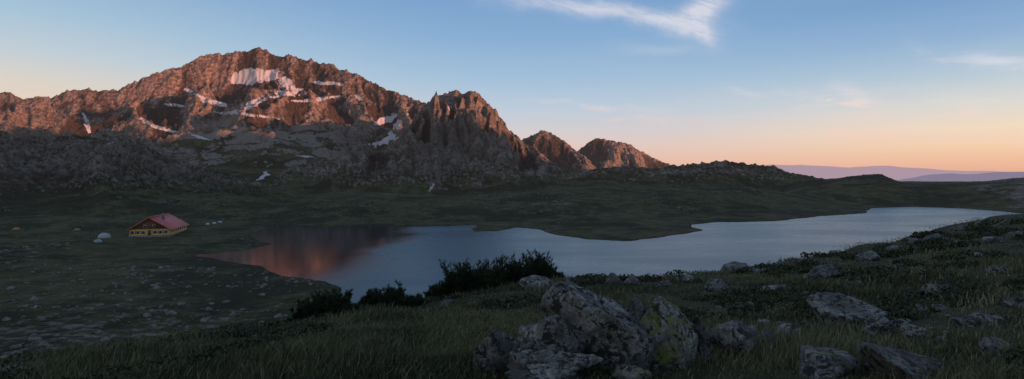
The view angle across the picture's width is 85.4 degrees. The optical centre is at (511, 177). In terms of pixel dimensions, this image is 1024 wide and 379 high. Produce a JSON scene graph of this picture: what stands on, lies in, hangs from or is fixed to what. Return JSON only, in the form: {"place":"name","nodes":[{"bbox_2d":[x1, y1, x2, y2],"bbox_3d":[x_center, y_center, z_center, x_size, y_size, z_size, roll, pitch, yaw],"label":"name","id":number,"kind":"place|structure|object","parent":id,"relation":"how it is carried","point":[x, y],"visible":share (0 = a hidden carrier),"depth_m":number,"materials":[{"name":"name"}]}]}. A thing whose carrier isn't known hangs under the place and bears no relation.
{"place":"outdoors","nodes":[
{"label":"outdoors","id":0,"kind":"place"},
{"bbox_2d":[0,222,331,357],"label":"stone field","id":1,"kind":"structure","parent":0,"point":[145,314],"depth_m":102.02,"materials":[{"name":"grey stone"}]},
{"bbox_2d":[0,47,1023,378],"bbox_3d":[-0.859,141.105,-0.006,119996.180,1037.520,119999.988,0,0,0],"label":"terrain","id":2,"kind":"structure","parent":0,"point":[258,121],"depth_m":448.25,"materials":[{"name":"stone"}]},
{"bbox_2d":[0,365,28,374],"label":"boulder","id":3,"kind":"object","parent":2,"relation":"on","point":[4,369],"visible":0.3,"depth_m":7.34,"materials":[{"name":"stone"}]},
{"bbox_2d":[98,233,110,237],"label":"dome tent","id":4,"kind":"object","parent":2,"relation":"on","point":[104,235],"visible":1,"depth_m":220.37,"materials":[{"name":"fabric"}]},
{"bbox_2d":[126,213,188,236],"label":"mountain hut","id":5,"kind":"object","parent":2,"relation":"on","point":[166,225],"visible":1,"depth_m":224.57,"materials":[{"name":"wood"}]},
{"bbox_2d":[286,288,364,320],"bbox_3d":[-4.144,2.902,12.480,1.716,0.966,1.381,0,0,0],"label":"dwarf pine shrub","id":6,"kind":"object","parent":2,"relation":"on","point":[334,302],"visible":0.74,"depth_m":12.08,"materials":[{"name":"green plant"}]},
{"bbox_2d":[0,109,714,223],"bbox_3d":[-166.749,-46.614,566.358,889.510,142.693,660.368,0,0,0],"label":"talus boulders","id":7,"kind":"object","parent":2,"relation":"on","point":[5,209],"visible":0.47,"depth_m":394.25,"materials":[{"name":"stone"}]},
{"bbox_2d":[357,280,425,307],"bbox_3d":[-3.158,3.063,14.156,1.900,0.855,1.202,0,0,0],"label":"dwarf pine shrub","id":8,"kind":"object","parent":2,"relation":"on","point":[375,296],"visible":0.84,"depth_m":13.86,"materials":[{"name":"green plant"}]},
{"bbox_2d":[441,299,453,306],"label":"boulder","id":9,"kind":"object","parent":2,"relation":"on","point":[444,303],"visible":0.8,"depth_m":13.47,"materials":[{"name":"stone"}]},
{"bbox_2d":[423,257,507,297],"bbox_3d":[-1.445,3.355,17.674,2.765,1.824,2.183,0,0,0],"label":"dwarf pine shrub","id":10,"kind":"object","parent":2,"relation":"on","point":[465,278],"visible":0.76,"depth_m":17.19,"materials":[{"name":"green plant"}]},
{"bbox_2d":[81,154,890,240],"bbox_3d":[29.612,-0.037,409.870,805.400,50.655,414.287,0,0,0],"label":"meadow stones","id":11,"kind":"object","parent":2,"relation":"on","point":[397,217],"visible":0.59,"depth_m":336.55,"materials":[{"name":"grey stone"}]},
{"bbox_2d":[473,329,519,374],"bbox_3d":[-0.137,2.086,6.433,0.623,0.727,0.556,0,0,0],"label":"boulder","id":12,"kind":"object","parent":2,"relation":"on","point":[494,348],"visible":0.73,"depth_m":6.23,"materials":[{"name":"stone"}]},
{"bbox_2d":[0,252,1023,378],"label":"grass","id":13,"kind":"structure","parent":2,"relation":"on","point":[93,358],"depth_m":7.91,"materials":[{"name":"green plant"}]},
{"bbox_2d":[0,217,1023,378],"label":"heath shrubs","id":14,"kind":"object","parent":2,"relation":"on","point":[237,331],"visible":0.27,"depth_m":11.90,"materials":[{"name":"green plant"}]},
{"bbox_2d":[490,248,564,289],"bbox_3d":[0.316,3.205,18.773,3.093,1.751,2.203,0,0,0],"label":"dwarf pine shrub","id":15,"kind":"object","parent":2,"relation":"on","point":[516,271],"visible":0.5,"depth_m":18.20,"materials":[{"name":"green plant"}]},
{"bbox_2d":[518,275,554,288],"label":"boulder","id":16,"kind":"object","parent":2,"relation":"on","point":[533,280],"visible":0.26,"depth_m":16.05,"materials":[{"name":"stone"}]},
{"bbox_2d":[505,367,584,378],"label":"boulder","id":17,"kind":"object","parent":2,"relation":"on","point":[521,373],"visible":0.42,"depth_m":5.64,"materials":[{"name":"stone"}]},
{"bbox_2d":[516,315,581,353],"bbox_3d":[0.370,1.956,6.433,0.969,0.876,0.710,0,0,21],"label":"boulder","id":18,"kind":"object","parent":2,"relation":"on","point":[554,332],"visible":0.51,"depth_m":6.13,"materials":[{"name":"stone"}]},
{"bbox_2d":[507,347,603,378],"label":"boulder","id":19,"kind":"object","parent":2,"relation":"on","point":[546,364],"visible":0.9,"depth_m":5.79,"materials":[{"name":"stone"}]},
{"bbox_2d":[565,278,577,286],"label":"boulder","id":20,"kind":"object","parent":2,"relation":"on","point":[568,281],"visible":0.18,"depth_m":13.83,"materials":[{"name":"stone"}]},
{"bbox_2d":[540,280,653,369],"bbox_3d":[1.028,1.950,6.601,1.308,1.504,1.062,0,0,16],"label":"boulder","id":21,"kind":"object","parent":2,"relation":"on","point":[612,333],"visible":0.72,"depth_m":6.17,"materials":[{"name":"stone"}]},
{"bbox_2d":[604,273,621,283],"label":"boulder","id":22,"kind":"object","parent":2,"relation":"on","point":[613,278],"visible":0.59,"depth_m":16.87,"materials":[{"name":"stone"}]},
{"bbox_2d":[611,364,651,378],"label":"boulder","id":23,"kind":"object","parent":2,"relation":"on","point":[624,371],"visible":0.99,"depth_m":5.63,"materials":[{"name":"grey stone"}]},
{"bbox_2d":[623,275,639,284],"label":"boulder","id":24,"kind":"object","parent":2,"relation":"on","point":[632,279],"visible":0.73,"depth_m":16.56,"materials":[{"name":"stone"}]},
{"bbox_2d":[627,296,645,320],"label":"boulder","id":25,"kind":"object","parent":2,"relation":"on","point":[636,308],"visible":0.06,"depth_m":6.80,"materials":[{"name":"stone"}]},
{"bbox_2d":[656,280,672,286],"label":"boulder","id":26,"kind":"object","parent":2,"relation":"on","point":[664,283],"visible":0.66,"depth_m":15.93,"materials":[{"name":"stone"}]},
{"bbox_2d":[638,296,697,370],"bbox_3d":[1.789,2.022,6.508,0.616,1.261,0.824,0,0,37],"label":"boulder","id":27,"kind":"object","parent":2,"relation":"on","point":[666,326],"visible":0.69,"depth_m":6.31,"materials":[{"name":"grey stone"}]},
{"bbox_2d":[675,273,694,282],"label":"boulder","id":28,"kind":"object","parent":2,"relation":"on","point":[684,277],"visible":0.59,"depth_m":17.80,"materials":[{"name":"stone"}]},
{"bbox_2d":[690,316,713,359],"bbox_3d":[2.287,2.073,6.746,0.236,0.772,0.298,0,0,-30],"label":"boulder","id":29,"kind":"object","parent":2,"relation":"on","point":[705,346],"visible":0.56,"depth_m":6.66,"materials":[{"name":"stone"}]},
{"bbox_2d":[703,278,727,291],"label":"boulder","id":30,"kind":"object","parent":2,"relation":"on","point":[713,284],"visible":0.53,"depth_m":14.97,"materials":[{"name":"stone"}]},
{"bbox_2d":[710,320,756,356],"bbox_3d":[2.698,2.064,6.864,0.472,0.603,0.500,0,0,-26],"label":"boulder","id":31,"kind":"object","parent":2,"relation":"on","point":[731,334],"visible":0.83,"depth_m":6.74,"materials":[{"name":"stone"}]},
{"bbox_2d":[720,261,747,273],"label":"boulder","id":32,"kind":"object","parent":2,"relation":"on","point":[733,266],"visible":0.66,"depth_m":21.74,"materials":[{"name":"stone"}]},
{"bbox_2d":[485,240,1023,344],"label":"hillside stones","id":33,"kind":"object","parent":2,"relation":"on","point":[984,318],"visible":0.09,"depth_m":7.62,"materials":[{"name":"stone"}]},
{"bbox_2d":[748,267,764,273],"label":"boulder","id":34,"kind":"object","parent":2,"relation":"on","point":[756,270],"visible":0.64,"depth_m":20.55,"materials":[{"name":"stone"}]},
{"bbox_2d":[755,329,778,345],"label":"boulder","id":35,"kind":"object","parent":2,"relation":"on","point":[766,334],"visible":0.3,"depth_m":7.38,"materials":[{"name":"stone"}]},
{"bbox_2d":[760,284,791,293],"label":"boulder","id":36,"kind":"object","parent":2,"relation":"on","point":[772,287],"visible":0.38,"depth_m":13.71,"materials":[{"name":"stone"}]},
{"bbox_2d":[776,323,800,339],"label":"boulder","id":37,"kind":"object","parent":2,"relation":"on","point":[782,329],"visible":0.3,"depth_m":7.54,"materials":[{"name":"stone"}]},
{"bbox_2d":[577,213,1023,283],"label":"grass","id":38,"kind":"structure","parent":2,"relation":"on","point":[912,256],"depth_m":23.96,"materials":[{"name":"green plant"}]},
{"bbox_2d":[802,264,840,280],"bbox_3d":[9.382,3.010,16.933,1.027,0.728,1.351,0,0,23],"label":"boulder","id":39,"kind":"object","parent":2,"relation":"on","point":[825,271],"visible":0.7,"depth_m":16.54,"materials":[{"name":"stone"}]},
{"bbox_2d":[798,344,857,378],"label":"boulder","id":40,"kind":"object","parent":2,"relation":"on","point":[826,362],"visible":0.97,"depth_m":5.64,"materials":[{"name":"stone"}]},
{"bbox_2d":[805,292,887,326],"bbox_3d":[5.407,2.296,8.979,1.171,0.689,0.888,0,0,42],"label":"boulder","id":41,"kind":"object","parent":2,"relation":"on","point":[826,307],"visible":0.66,"depth_m":8.87,"materials":[{"name":"stone"}]},
{"bbox_2d":[849,280,864,286],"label":"boulder","id":42,"kind":"object","parent":2,"relation":"on","point":[856,281],"visible":0.23,"depth_m":14.33,"materials":[{"name":"stone"}]},
{"bbox_2d":[855,250,880,261],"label":"boulder","id":43,"kind":"object","parent":2,"relation":"on","point":[869,255],"visible":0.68,"depth_m":23.76,"materials":[{"name":"stone"}]},
{"bbox_2d":[861,315,893,332],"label":"boulder","id":44,"kind":"object","parent":2,"relation":"on","point":[881,322],"visible":0.51,"depth_m":7.71,"materials":[{"name":"stone"}]},
{"bbox_2d":[885,245,900,249],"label":"boulder","id":45,"kind":"object","parent":2,"relation":"on","point":[893,246],"visible":0.23,"depth_m":34.01,"materials":[{"name":"stone"}]},
{"bbox_2d":[859,342,955,378],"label":"boulder","id":46,"kind":"object","parent":2,"relation":"on","point":[881,359],"visible":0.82,"depth_m":5.15,"materials":[{"name":"stone"}]},
{"bbox_2d":[900,238,919,244],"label":"boulder","id":47,"kind":"object","parent":2,"relation":"on","point":[908,241],"visible":0.67,"depth_m":40.86,"materials":[{"name":"stone"}]},
{"bbox_2d":[916,304,929,313],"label":"boulder","id":48,"kind":"object","parent":2,"relation":"on","point":[922,307],"visible":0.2,"depth_m":9.11,"materials":[{"name":"stone"}]},
{"bbox_2d":[923,233,947,240],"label":"boulder","id":49,"kind":"object","parent":2,"relation":"on","point":[936,235],"visible":0.26,"depth_m":37.39,"materials":[{"name":"stone"}]},
{"bbox_2d":[919,284,952,295],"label":"boulder","id":50,"kind":"object","parent":2,"relation":"on","point":[925,288],"visible":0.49,"depth_m":11.06,"materials":[{"name":"stone"}]},
{"bbox_2d":[949,224,966,230],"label":"boulder","id":51,"kind":"object","parent":2,"relation":"on","point":[959,226],"visible":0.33,"depth_m":56.86,"materials":[{"name":"stone"}]},
{"bbox_2d":[949,315,980,326],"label":"boulder","id":52,"kind":"object","parent":2,"relation":"on","point":[961,320],"visible":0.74,"depth_m":7.27,"materials":[{"name":"stone"}]},
{"bbox_2d":[981,236,1001,244],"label":"boulder","id":53,"kind":"object","parent":2,"relation":"on","point":[990,239],"visible":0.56,"depth_m":23.25,"materials":[{"name":"stone"}]},
{"bbox_2d":[979,337,1009,353],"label":"boulder","id":54,"kind":"object","parent":2,"relation":"on","point":[992,342],"visible":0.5,"depth_m":5.74,"materials":[{"name":"stone"}]},
{"bbox_2d":[984,265,1008,274],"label":"boulder","id":55,"kind":"object","parent":2,"relation":"on","point":[994,270],"visible":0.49,"depth_m":12.74,"materials":[{"name":"stone"}]},
{"bbox_2d":[997,220,1012,224],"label":"boulder","id":56,"kind":"object","parent":2,"relation":"on","point":[1003,222],"visible":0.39,"depth_m":44.83,"materials":[{"name":"stone"}]},
{"bbox_2d":[1000,231,1023,238],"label":"boulder","id":57,"kind":"object","parent":2,"relation":"on","point":[1010,234],"visible":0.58,"depth_m":24.07,"materials":[{"name":"stone"}]},
{"bbox_2d":[1002,296,1023,307],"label":"boulder","id":58,"kind":"object","parent":2,"relation":"on","point":[1014,301],"visible":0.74,"depth_m":8.27,"materials":[{"name":"stone"}]},
{"bbox_2d":[0,0,1023,171],"label":"sky","id":59,"kind":"structure","parent":0,"point":[929,84],"materials":[{"name":"blue"}]},
{"bbox_2d":[195,207,1022,302],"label":"lake","id":60,"kind":"structure","parent":0,"point":[360,261],"depth_m":198.02,"materials":[{"name":"liquid"}]},
{"bbox_2d":[764,165,999,179],"bbox_3d":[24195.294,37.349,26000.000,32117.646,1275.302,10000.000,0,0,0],"label":"distant mountains","id":61,"kind":"structure","parent":0,"point":[892,172],"depth_m":24648.06,"materials":[{"name":"purple stone"}]},
{"bbox_2d":[897,172,1023,181],"bbox_3d":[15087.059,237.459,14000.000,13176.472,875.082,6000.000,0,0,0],"label":"distant mountains","id":62,"kind":"structure","parent":0,"point":[991,176],"depth_m":13573.65,"materials":[{"name":"purple stone"}]}
]}

